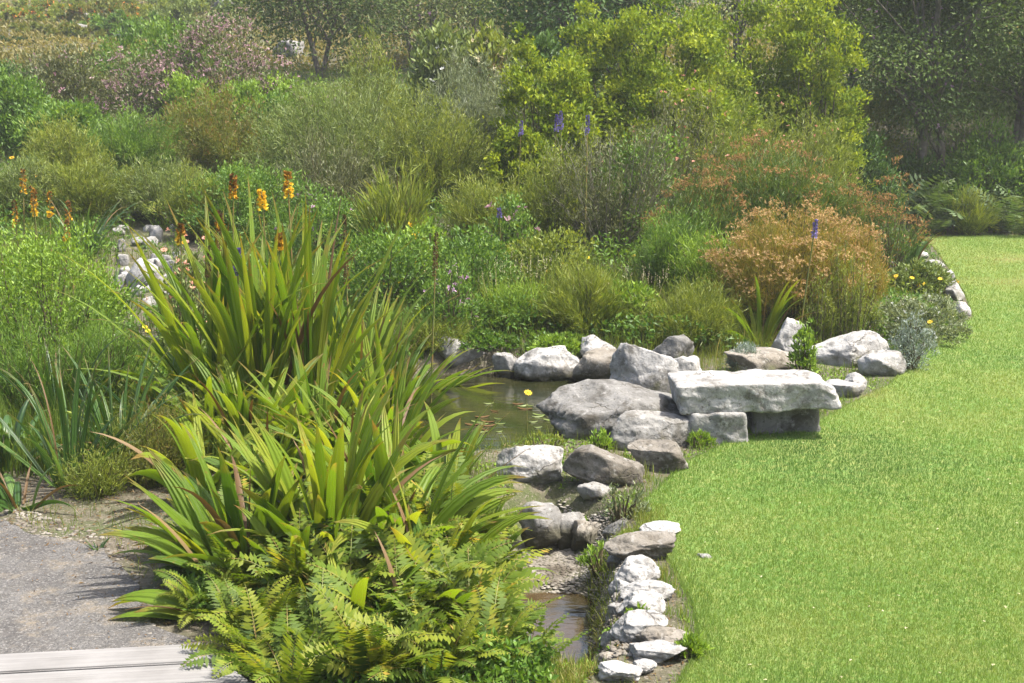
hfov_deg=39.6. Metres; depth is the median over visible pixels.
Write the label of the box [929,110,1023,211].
shrub
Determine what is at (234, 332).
sword leaf plant
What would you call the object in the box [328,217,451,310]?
shrub
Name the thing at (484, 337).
shrub
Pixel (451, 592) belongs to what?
sword leaf plant
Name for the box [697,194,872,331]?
shrub
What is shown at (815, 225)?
flower spike plant
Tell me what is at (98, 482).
shrub
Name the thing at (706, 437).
weed
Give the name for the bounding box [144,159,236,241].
shrub
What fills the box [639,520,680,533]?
edging stone
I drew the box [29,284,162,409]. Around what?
shrub
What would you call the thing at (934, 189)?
fern
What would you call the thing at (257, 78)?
shrub
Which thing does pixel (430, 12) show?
tree
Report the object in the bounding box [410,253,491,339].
shrub
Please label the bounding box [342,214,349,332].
flower spike plant
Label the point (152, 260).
stone
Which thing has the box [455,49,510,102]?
shrub
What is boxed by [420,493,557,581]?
sword leaf plant
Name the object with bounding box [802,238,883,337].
shrub
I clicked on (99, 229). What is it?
lily plant
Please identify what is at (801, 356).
shrub
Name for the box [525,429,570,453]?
weed
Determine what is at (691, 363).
boulder
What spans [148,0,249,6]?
shrub
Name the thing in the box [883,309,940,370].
shrub
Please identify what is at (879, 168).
shrub
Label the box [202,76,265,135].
shrub
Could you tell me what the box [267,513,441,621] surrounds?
fern
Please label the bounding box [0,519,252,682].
gravel path
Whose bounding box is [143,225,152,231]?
boulder
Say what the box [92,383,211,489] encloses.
shrub
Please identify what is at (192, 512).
sword leaf plant
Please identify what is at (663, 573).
bank grass
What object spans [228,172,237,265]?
flower spike plant
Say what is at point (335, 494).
sword leaf plant
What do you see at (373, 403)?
sword leaf plant
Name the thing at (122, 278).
stone
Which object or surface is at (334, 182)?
shrub
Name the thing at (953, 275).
kerb stone
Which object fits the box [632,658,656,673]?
edging stone
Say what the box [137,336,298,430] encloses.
sword leaf plant
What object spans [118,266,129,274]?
stone
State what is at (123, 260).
stone
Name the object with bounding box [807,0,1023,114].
tree
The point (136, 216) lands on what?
boulder
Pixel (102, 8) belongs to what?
shrub
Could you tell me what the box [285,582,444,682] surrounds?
fern
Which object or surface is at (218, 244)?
flower spike plant
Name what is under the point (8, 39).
shrub
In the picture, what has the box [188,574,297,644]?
fern
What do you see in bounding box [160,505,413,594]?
sword leaf plant
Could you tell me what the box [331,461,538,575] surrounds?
sword leaf plant
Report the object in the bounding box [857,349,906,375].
boulder
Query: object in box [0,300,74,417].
shrub
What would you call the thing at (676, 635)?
edging stone
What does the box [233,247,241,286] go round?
flower spike plant
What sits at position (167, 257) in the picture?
stone
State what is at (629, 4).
tree
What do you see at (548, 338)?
shrub
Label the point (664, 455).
boulder
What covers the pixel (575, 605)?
stream water
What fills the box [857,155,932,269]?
shrub
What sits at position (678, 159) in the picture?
shrub
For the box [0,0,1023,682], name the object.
ground
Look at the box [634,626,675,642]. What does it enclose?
edging stone
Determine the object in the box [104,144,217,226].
shrub
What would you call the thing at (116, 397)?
lily plant
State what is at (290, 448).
sword leaf plant
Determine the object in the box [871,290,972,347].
shrub
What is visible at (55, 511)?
path edge grass
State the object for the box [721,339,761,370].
shrub
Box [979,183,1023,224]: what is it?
fern
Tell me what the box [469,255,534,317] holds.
feather grass
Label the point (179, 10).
shrub
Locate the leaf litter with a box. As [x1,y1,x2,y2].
[0,353,827,682]
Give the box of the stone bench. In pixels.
[667,369,841,444]
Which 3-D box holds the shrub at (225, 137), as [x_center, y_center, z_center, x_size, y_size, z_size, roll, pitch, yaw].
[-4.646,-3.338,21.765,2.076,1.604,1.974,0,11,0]
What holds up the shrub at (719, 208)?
on the ground at (570, 496)
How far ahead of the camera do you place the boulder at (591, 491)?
8.91 m
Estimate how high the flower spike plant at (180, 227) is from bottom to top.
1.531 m
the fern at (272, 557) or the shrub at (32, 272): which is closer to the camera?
the fern at (272, 557)
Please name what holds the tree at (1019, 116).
on the ground at (570, 496)
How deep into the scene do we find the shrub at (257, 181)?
17.32 m
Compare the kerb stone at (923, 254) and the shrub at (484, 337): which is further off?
the kerb stone at (923, 254)
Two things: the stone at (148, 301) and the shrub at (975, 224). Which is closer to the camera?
the stone at (148, 301)
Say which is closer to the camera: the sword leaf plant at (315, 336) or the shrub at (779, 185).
the sword leaf plant at (315, 336)
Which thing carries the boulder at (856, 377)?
on the ground at (570, 496)
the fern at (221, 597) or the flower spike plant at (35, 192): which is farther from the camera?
the flower spike plant at (35, 192)
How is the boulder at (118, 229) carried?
on the ground at (570, 496)
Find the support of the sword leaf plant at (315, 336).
on the ground at (570, 496)
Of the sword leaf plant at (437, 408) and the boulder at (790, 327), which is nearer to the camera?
the sword leaf plant at (437, 408)
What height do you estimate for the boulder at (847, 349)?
0.415 m
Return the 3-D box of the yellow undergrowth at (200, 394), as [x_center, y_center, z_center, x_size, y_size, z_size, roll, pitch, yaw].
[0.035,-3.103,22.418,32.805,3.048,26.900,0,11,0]
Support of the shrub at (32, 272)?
on the ground at (570, 496)
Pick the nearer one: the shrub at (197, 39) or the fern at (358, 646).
the fern at (358, 646)
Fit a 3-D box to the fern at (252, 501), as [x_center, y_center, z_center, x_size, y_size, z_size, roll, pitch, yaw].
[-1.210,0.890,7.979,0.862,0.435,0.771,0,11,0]
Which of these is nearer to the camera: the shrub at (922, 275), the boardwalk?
the boardwalk
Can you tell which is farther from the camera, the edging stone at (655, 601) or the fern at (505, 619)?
the edging stone at (655, 601)
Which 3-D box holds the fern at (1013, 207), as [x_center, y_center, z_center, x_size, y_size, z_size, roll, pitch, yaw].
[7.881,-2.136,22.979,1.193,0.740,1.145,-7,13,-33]
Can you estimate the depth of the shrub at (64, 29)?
44.29 m
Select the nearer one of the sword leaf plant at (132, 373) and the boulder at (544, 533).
the boulder at (544, 533)
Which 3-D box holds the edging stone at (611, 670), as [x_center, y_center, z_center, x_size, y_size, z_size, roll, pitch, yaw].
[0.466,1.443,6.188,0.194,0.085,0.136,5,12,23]
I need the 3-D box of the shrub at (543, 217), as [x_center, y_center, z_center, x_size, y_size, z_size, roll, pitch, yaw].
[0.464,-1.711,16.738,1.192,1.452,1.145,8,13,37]
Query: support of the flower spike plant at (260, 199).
on the ground at (570, 496)
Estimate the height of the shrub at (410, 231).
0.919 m
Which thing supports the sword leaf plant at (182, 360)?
on the ground at (570, 496)
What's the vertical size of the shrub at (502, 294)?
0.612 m
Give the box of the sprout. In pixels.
[84,536,111,549]
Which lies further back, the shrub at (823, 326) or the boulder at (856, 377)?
the shrub at (823, 326)
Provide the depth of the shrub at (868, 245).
14.30 m
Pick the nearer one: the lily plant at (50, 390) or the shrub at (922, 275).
the lily plant at (50, 390)
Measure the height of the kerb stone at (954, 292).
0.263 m
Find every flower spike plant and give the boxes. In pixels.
[11,200,23,296]
[19,168,26,305]
[29,185,41,282]
[31,190,38,305]
[46,191,54,309]
[62,219,69,292]
[64,200,73,294]
[174,223,185,325]
[200,245,211,344]
[214,210,221,277]
[214,211,226,267]
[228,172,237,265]
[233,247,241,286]
[256,189,268,268]
[274,232,282,269]
[282,170,293,271]
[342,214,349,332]
[430,232,438,403]
[496,208,501,248]
[518,120,523,191]
[553,114,558,159]
[558,111,563,166]
[584,115,589,265]
[801,219,817,321]
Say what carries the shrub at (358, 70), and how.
on the ground at (570, 496)
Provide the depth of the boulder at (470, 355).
13.32 m
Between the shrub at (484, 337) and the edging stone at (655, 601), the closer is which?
the edging stone at (655, 601)
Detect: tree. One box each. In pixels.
[188,0,461,83]
[302,0,527,74]
[409,0,530,42]
[439,0,648,100]
[461,0,604,40]
[536,0,696,81]
[610,0,721,45]
[641,0,840,74]
[744,0,1023,201]
[774,0,954,101]
[797,0,1015,103]
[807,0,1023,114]
[828,0,1023,167]
[976,2,1023,93]
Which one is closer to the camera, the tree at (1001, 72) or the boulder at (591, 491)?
the boulder at (591, 491)
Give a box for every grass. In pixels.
[0,0,1011,74]
[0,60,1019,477]
[3,495,232,636]
[390,342,872,682]
[412,262,488,315]
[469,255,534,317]
[499,250,565,304]
[548,501,676,682]
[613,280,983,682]
[626,262,675,305]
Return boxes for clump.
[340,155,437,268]
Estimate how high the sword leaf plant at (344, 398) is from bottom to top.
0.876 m
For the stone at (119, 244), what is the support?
on the ground at (570, 496)
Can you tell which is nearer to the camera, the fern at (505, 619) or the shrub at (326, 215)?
the fern at (505, 619)
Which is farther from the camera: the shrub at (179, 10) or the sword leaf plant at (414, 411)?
the shrub at (179, 10)
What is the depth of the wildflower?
10.46 m
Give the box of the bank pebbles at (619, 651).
[586,561,633,664]
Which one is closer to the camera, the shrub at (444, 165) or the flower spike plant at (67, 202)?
the flower spike plant at (67, 202)
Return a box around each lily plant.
[0,331,128,421]
[0,343,194,491]
[0,395,114,471]
[0,463,79,513]
[12,187,145,259]
[53,338,201,471]
[71,261,146,316]
[94,357,200,429]
[345,163,438,219]
[509,279,560,328]
[705,275,840,344]
[875,210,940,270]
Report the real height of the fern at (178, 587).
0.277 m
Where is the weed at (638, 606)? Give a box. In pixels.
[624,600,650,613]
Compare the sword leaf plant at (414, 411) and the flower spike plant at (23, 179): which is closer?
the sword leaf plant at (414, 411)
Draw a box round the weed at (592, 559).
[575,539,609,578]
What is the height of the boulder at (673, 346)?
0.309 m
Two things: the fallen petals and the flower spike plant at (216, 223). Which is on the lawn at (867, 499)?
the fallen petals
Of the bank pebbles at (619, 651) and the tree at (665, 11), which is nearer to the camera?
the bank pebbles at (619, 651)
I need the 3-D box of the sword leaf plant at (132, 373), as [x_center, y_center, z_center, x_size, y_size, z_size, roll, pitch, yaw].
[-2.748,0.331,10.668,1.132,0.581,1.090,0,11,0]
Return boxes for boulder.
[112,227,124,235]
[125,258,162,289]
[131,210,154,220]
[131,236,143,245]
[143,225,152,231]
[149,225,163,241]
[211,0,233,10]
[272,40,303,58]
[435,336,486,368]
[492,352,516,377]
[495,444,563,484]
[513,345,579,381]
[518,501,562,549]
[536,379,682,439]
[557,511,585,549]
[562,444,644,486]
[571,520,601,550]
[572,347,616,381]
[577,481,613,500]
[580,335,615,356]
[602,517,627,538]
[609,342,678,392]
[610,410,691,450]
[627,439,688,472]
[652,334,693,357]
[673,355,701,370]
[724,347,796,370]
[771,317,805,351]
[805,330,888,367]
[826,379,865,397]
[845,372,866,386]
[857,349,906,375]
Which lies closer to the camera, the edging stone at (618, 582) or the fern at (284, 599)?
the fern at (284, 599)
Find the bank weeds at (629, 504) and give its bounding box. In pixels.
[403,336,887,682]
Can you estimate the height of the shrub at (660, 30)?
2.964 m
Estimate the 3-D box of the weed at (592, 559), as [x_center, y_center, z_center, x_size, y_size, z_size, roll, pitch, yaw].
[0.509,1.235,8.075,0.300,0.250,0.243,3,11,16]
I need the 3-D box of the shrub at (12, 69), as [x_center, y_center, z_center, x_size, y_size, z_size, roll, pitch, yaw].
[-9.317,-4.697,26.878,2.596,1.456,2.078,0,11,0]
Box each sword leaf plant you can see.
[47,191,323,413]
[63,335,184,408]
[94,393,301,494]
[100,455,228,579]
[103,179,381,402]
[107,589,216,621]
[126,421,347,560]
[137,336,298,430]
[158,346,334,452]
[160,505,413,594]
[176,403,348,491]
[184,186,415,409]
[201,380,464,547]
[221,398,527,551]
[223,370,467,484]
[234,333,395,441]
[269,538,429,632]
[296,261,456,406]
[296,357,474,460]
[317,533,488,626]
[328,340,480,425]
[329,311,474,414]
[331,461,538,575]
[373,400,544,489]
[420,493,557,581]
[432,367,513,391]
[445,495,551,544]
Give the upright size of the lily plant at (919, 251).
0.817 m
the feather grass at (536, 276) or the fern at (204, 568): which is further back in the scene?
the feather grass at (536, 276)
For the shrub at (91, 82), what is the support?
on the ground at (570, 496)
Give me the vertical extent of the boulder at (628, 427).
0.330 m
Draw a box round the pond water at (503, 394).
[335,373,577,450]
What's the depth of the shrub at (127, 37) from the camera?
29.03 m
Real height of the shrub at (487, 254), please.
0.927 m
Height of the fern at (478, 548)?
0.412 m
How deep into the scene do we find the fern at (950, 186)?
23.69 m
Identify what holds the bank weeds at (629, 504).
on the ground at (570, 496)
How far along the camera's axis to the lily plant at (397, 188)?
17.37 m
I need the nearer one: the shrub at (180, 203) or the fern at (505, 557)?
the fern at (505, 557)
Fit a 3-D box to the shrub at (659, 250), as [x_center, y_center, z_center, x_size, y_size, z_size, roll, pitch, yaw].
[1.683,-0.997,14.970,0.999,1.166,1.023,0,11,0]
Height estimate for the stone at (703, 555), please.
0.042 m
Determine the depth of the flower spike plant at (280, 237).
10.13 m
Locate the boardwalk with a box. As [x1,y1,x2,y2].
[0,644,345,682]
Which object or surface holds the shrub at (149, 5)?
on the ground at (570, 496)
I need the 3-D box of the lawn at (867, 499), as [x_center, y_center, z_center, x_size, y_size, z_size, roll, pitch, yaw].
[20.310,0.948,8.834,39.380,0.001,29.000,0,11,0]
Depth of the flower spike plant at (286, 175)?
10.30 m
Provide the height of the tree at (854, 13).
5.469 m
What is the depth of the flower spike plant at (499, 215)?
15.56 m
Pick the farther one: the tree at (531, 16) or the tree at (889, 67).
the tree at (531, 16)
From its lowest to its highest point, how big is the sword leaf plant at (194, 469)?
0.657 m
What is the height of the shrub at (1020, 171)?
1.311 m
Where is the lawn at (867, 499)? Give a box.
[648,235,1023,682]
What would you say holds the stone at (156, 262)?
on the ground at (570, 496)
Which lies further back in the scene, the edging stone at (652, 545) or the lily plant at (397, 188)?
the lily plant at (397, 188)
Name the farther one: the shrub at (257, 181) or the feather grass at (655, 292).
the shrub at (257, 181)
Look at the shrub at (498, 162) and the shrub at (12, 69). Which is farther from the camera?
the shrub at (12, 69)
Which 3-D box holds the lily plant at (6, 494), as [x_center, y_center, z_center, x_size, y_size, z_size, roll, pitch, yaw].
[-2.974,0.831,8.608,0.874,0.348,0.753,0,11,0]
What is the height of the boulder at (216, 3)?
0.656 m
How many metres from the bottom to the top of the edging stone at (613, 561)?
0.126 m
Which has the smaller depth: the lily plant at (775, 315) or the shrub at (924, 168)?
the lily plant at (775, 315)
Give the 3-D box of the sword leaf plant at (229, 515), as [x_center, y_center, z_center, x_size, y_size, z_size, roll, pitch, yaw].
[-1.411,0.832,7.471,1.087,0.775,1.231,0,11,0]
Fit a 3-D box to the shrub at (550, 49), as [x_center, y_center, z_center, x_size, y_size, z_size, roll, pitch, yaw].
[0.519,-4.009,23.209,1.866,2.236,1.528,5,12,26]
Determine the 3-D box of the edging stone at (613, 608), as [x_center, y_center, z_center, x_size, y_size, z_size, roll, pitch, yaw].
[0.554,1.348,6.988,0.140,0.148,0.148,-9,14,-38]
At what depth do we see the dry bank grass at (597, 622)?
7.45 m
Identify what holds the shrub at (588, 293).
on the ground at (570, 496)
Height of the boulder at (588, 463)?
0.336 m
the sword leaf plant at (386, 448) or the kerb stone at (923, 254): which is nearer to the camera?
the sword leaf plant at (386, 448)
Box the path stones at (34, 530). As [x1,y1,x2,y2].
[0,509,155,633]
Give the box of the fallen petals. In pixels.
[704,360,1019,679]
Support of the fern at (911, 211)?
on the ground at (570, 496)
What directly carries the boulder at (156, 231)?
on the ground at (570, 496)
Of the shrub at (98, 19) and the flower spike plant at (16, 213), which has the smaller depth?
the flower spike plant at (16, 213)
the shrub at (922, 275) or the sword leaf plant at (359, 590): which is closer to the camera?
the sword leaf plant at (359, 590)
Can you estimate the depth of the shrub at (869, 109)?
24.47 m
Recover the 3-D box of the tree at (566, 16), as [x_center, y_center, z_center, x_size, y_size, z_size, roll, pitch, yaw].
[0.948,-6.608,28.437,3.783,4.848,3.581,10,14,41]
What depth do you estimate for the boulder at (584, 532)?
8.60 m
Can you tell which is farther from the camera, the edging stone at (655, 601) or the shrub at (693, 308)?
the shrub at (693, 308)
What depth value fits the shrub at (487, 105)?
20.99 m
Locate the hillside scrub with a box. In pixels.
[0,0,1022,73]
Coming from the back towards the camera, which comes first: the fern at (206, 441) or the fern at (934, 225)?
the fern at (934, 225)
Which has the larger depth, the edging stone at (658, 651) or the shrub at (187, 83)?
the shrub at (187, 83)
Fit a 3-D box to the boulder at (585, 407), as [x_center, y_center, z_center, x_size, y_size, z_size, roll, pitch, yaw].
[0.761,0.561,10.392,1.165,0.503,0.640,0,11,0]
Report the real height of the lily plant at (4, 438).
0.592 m
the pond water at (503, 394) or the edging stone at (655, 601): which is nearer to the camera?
the edging stone at (655, 601)
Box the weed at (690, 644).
[674,630,715,658]
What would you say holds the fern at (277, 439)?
on the ground at (570, 496)
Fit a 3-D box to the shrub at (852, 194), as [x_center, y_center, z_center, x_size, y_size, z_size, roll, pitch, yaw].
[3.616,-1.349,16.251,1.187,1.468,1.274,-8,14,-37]
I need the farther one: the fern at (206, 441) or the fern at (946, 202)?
the fern at (946, 202)
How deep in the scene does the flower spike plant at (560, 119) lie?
16.87 m
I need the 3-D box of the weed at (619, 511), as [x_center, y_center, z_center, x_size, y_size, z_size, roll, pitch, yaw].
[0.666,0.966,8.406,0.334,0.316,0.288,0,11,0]
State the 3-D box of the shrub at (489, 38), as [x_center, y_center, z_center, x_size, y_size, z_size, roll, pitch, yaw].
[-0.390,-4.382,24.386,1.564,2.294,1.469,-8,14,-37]
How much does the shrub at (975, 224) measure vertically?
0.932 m
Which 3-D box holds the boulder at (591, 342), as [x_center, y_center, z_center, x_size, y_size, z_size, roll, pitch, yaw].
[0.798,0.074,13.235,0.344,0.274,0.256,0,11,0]
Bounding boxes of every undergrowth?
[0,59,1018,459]
[0,60,1000,448]
[181,466,558,682]
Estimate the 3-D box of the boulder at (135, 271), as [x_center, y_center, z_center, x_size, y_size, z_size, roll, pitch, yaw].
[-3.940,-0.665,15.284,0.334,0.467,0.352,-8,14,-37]
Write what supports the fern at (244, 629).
on the ground at (570, 496)
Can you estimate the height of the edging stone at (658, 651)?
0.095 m
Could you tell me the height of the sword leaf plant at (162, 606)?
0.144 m
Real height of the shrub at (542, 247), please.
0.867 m
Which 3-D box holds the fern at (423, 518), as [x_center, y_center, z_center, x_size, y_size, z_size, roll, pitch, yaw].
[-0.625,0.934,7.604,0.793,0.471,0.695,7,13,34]
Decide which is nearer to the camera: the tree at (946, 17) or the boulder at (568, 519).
the boulder at (568, 519)
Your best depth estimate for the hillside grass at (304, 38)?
41.99 m
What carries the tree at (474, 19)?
on the ground at (570, 496)
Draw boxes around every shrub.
[0,0,92,14]
[0,5,62,22]
[0,34,71,45]
[0,54,73,113]
[0,66,59,154]
[0,149,72,223]
[0,216,138,379]
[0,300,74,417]
[1,95,117,155]
[5,40,113,128]
[8,20,117,38]
[15,106,117,186]
[17,141,167,223]
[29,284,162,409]
[44,61,124,107]
[45,437,141,501]
[48,0,149,24]
[67,9,173,36]
[68,14,186,108]
[71,41,242,134]
[76,98,188,177]
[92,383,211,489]
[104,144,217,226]
[117,0,212,16]
[118,13,239,104]
[124,0,252,33]
[141,71,276,174]
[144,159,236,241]
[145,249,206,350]
[147,0,306,122]
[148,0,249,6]
[158,67,231,147]
[163,155,314,239]
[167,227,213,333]
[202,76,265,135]
[231,62,451,192]
[233,89,306,163]
[237,68,299,102]
[242,70,338,142]
[254,171,373,266]
[270,119,400,223]
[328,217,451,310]
[335,14,411,139]
[353,78,507,204]
[380,216,447,293]
[395,313,481,356]
[400,12,486,121]
[410,35,488,155]
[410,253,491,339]
[413,223,530,299]
[431,167,533,248]
[434,46,546,179]
[440,326,520,351]
[444,18,519,108]
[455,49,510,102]
[464,275,554,332]
[478,191,546,272]
[481,118,564,209]
[482,20,601,198]
[487,223,609,294]
[490,0,659,175]
[495,26,569,146]
[504,137,593,254]
[524,249,641,338]
[525,330,585,354]
[531,109,699,260]
[564,0,774,183]
[575,124,691,254]
[594,277,667,337]
[624,75,730,208]
[625,194,717,295]
[627,265,754,349]
[640,150,764,269]
[658,0,861,170]
[660,64,800,200]
[664,221,749,304]
[675,126,874,268]
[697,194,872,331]
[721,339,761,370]
[750,0,872,181]
[750,94,877,209]
[779,160,896,258]
[785,317,821,373]
[795,259,841,343]
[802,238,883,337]
[811,209,896,318]
[820,68,917,173]
[834,125,907,222]
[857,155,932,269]
[859,149,953,201]
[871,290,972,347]
[880,256,958,292]
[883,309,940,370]
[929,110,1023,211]
[943,182,1005,235]
[989,137,1023,208]
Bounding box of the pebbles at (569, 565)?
[517,499,612,634]
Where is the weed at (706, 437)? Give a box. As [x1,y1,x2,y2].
[685,428,716,447]
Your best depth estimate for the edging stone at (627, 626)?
6.58 m
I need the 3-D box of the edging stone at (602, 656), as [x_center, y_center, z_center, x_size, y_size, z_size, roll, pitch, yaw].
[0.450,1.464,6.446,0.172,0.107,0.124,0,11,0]
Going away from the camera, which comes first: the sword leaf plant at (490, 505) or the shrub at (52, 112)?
the sword leaf plant at (490, 505)
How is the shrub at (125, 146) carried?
on the ground at (570, 496)
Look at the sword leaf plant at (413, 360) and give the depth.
11.76 m
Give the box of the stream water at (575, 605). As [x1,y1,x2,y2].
[519,592,593,669]
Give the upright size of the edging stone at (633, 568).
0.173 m
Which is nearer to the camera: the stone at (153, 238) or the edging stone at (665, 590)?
the edging stone at (665, 590)
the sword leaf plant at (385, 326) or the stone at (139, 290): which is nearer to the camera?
the sword leaf plant at (385, 326)
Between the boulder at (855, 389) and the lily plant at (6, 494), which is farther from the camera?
the boulder at (855, 389)
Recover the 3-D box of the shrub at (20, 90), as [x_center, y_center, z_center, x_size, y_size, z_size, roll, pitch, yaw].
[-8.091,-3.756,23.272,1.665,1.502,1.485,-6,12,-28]
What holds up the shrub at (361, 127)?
on the ground at (570, 496)
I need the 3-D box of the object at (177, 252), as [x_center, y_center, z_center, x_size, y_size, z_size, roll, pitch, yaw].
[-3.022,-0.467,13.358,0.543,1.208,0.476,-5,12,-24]
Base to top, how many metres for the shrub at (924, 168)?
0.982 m
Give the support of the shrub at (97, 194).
on the ground at (570, 496)
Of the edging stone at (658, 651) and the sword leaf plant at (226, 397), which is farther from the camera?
the sword leaf plant at (226, 397)
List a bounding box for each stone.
[117,239,125,251]
[117,254,129,265]
[117,274,125,288]
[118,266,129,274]
[134,285,145,296]
[140,296,155,309]
[142,236,157,248]
[147,258,162,266]
[153,259,160,267]
[162,254,171,260]
[594,651,615,668]
[598,660,642,681]
[600,631,614,647]
[603,531,675,560]
[605,602,621,623]
[606,555,622,570]
[608,578,628,594]
[609,609,667,642]
[613,554,660,582]
[617,590,665,614]
[620,579,675,600]
[629,640,686,664]
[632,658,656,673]
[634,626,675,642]
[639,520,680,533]
[661,629,694,653]
[697,553,711,558]
[920,251,928,258]
[925,259,944,266]
[933,270,955,280]
[943,281,964,300]
[956,301,970,315]
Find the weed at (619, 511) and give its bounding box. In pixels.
[597,481,651,522]
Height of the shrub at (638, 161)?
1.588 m
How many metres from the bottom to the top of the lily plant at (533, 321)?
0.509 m
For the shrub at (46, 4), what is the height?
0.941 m
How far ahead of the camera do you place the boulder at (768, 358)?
12.35 m
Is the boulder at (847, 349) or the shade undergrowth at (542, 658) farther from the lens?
the boulder at (847, 349)
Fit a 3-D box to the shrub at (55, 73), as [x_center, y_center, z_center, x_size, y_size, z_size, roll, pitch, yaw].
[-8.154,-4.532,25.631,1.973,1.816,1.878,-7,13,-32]
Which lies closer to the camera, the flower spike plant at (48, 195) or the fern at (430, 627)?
the fern at (430, 627)
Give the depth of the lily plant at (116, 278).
14.13 m
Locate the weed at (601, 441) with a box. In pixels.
[584,425,615,450]
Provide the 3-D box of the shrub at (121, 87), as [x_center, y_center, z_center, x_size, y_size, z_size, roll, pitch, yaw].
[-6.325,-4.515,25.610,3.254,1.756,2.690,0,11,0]
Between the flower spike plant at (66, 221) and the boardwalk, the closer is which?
the boardwalk
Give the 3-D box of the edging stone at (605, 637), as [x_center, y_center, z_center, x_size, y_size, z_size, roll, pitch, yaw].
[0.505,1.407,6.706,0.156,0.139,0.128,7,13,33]
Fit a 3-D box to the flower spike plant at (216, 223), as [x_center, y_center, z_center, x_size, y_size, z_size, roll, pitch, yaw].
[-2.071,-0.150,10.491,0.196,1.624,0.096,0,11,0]
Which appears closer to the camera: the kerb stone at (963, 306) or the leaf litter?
the leaf litter
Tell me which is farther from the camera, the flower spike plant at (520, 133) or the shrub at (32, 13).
the shrub at (32, 13)
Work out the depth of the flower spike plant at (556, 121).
17.03 m
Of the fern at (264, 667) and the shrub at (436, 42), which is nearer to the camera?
the fern at (264, 667)
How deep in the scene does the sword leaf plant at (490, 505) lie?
7.73 m
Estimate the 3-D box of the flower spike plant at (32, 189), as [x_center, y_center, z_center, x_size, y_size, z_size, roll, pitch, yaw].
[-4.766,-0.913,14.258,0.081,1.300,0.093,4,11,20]
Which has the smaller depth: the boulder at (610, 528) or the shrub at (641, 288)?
the boulder at (610, 528)
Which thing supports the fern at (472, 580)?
on the ground at (570, 496)
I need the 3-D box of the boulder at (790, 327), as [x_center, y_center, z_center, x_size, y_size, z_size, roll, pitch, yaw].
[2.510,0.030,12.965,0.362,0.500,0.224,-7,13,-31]
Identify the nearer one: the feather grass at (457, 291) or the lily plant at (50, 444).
the lily plant at (50, 444)
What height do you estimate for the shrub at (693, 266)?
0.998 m
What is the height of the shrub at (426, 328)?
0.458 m
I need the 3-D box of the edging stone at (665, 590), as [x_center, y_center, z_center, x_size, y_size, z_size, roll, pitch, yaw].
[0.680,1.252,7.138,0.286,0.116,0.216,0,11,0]
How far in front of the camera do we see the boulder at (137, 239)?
17.30 m
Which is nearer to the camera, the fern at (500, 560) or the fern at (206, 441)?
the fern at (500, 560)
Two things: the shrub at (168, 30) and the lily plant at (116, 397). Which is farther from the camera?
the shrub at (168, 30)
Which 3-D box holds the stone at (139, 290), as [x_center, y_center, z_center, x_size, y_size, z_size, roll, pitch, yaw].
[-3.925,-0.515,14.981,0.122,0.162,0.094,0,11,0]
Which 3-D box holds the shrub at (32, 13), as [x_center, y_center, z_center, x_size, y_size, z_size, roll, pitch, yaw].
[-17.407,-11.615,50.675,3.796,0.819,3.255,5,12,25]
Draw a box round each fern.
[147,519,248,580]
[153,559,265,627]
[166,418,231,472]
[179,584,308,678]
[184,530,308,596]
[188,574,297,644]
[210,573,313,637]
[212,421,283,453]
[213,603,353,682]
[217,475,255,513]
[224,508,363,593]
[247,486,309,528]
[262,567,391,672]
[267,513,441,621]
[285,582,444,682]
[302,540,519,640]
[313,517,448,579]
[340,578,514,682]
[362,520,548,627]
[364,486,477,531]
[375,538,534,649]
[395,577,572,663]
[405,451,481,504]
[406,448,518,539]
[438,520,551,579]
[478,501,531,538]
[493,553,566,639]
[507,602,589,661]
[859,173,932,219]
[874,174,969,216]
[896,187,979,227]
[915,160,998,208]
[916,203,969,234]
[956,186,1023,230]
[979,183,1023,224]
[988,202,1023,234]
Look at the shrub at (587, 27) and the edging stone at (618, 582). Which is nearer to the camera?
the edging stone at (618, 582)
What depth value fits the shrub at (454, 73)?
22.16 m
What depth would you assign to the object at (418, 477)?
8.44 m
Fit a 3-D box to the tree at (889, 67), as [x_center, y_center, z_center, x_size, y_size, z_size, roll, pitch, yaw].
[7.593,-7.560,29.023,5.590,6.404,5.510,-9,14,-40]
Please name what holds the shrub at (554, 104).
on the ground at (570, 496)
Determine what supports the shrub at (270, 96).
on the ground at (570, 496)
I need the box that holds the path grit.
[0,512,133,580]
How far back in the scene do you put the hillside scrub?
41.34 m
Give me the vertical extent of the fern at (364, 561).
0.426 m
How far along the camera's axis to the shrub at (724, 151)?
18.67 m
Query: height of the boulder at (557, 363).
0.407 m
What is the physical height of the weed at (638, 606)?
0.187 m
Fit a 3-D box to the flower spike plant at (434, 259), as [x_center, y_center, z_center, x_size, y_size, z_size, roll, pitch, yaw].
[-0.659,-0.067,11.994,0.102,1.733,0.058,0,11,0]
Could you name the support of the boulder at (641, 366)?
on the ground at (570, 496)
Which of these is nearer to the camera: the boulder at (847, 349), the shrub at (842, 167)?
the boulder at (847, 349)
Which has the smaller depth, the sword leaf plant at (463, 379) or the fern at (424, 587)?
the fern at (424, 587)
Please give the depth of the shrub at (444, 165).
19.12 m

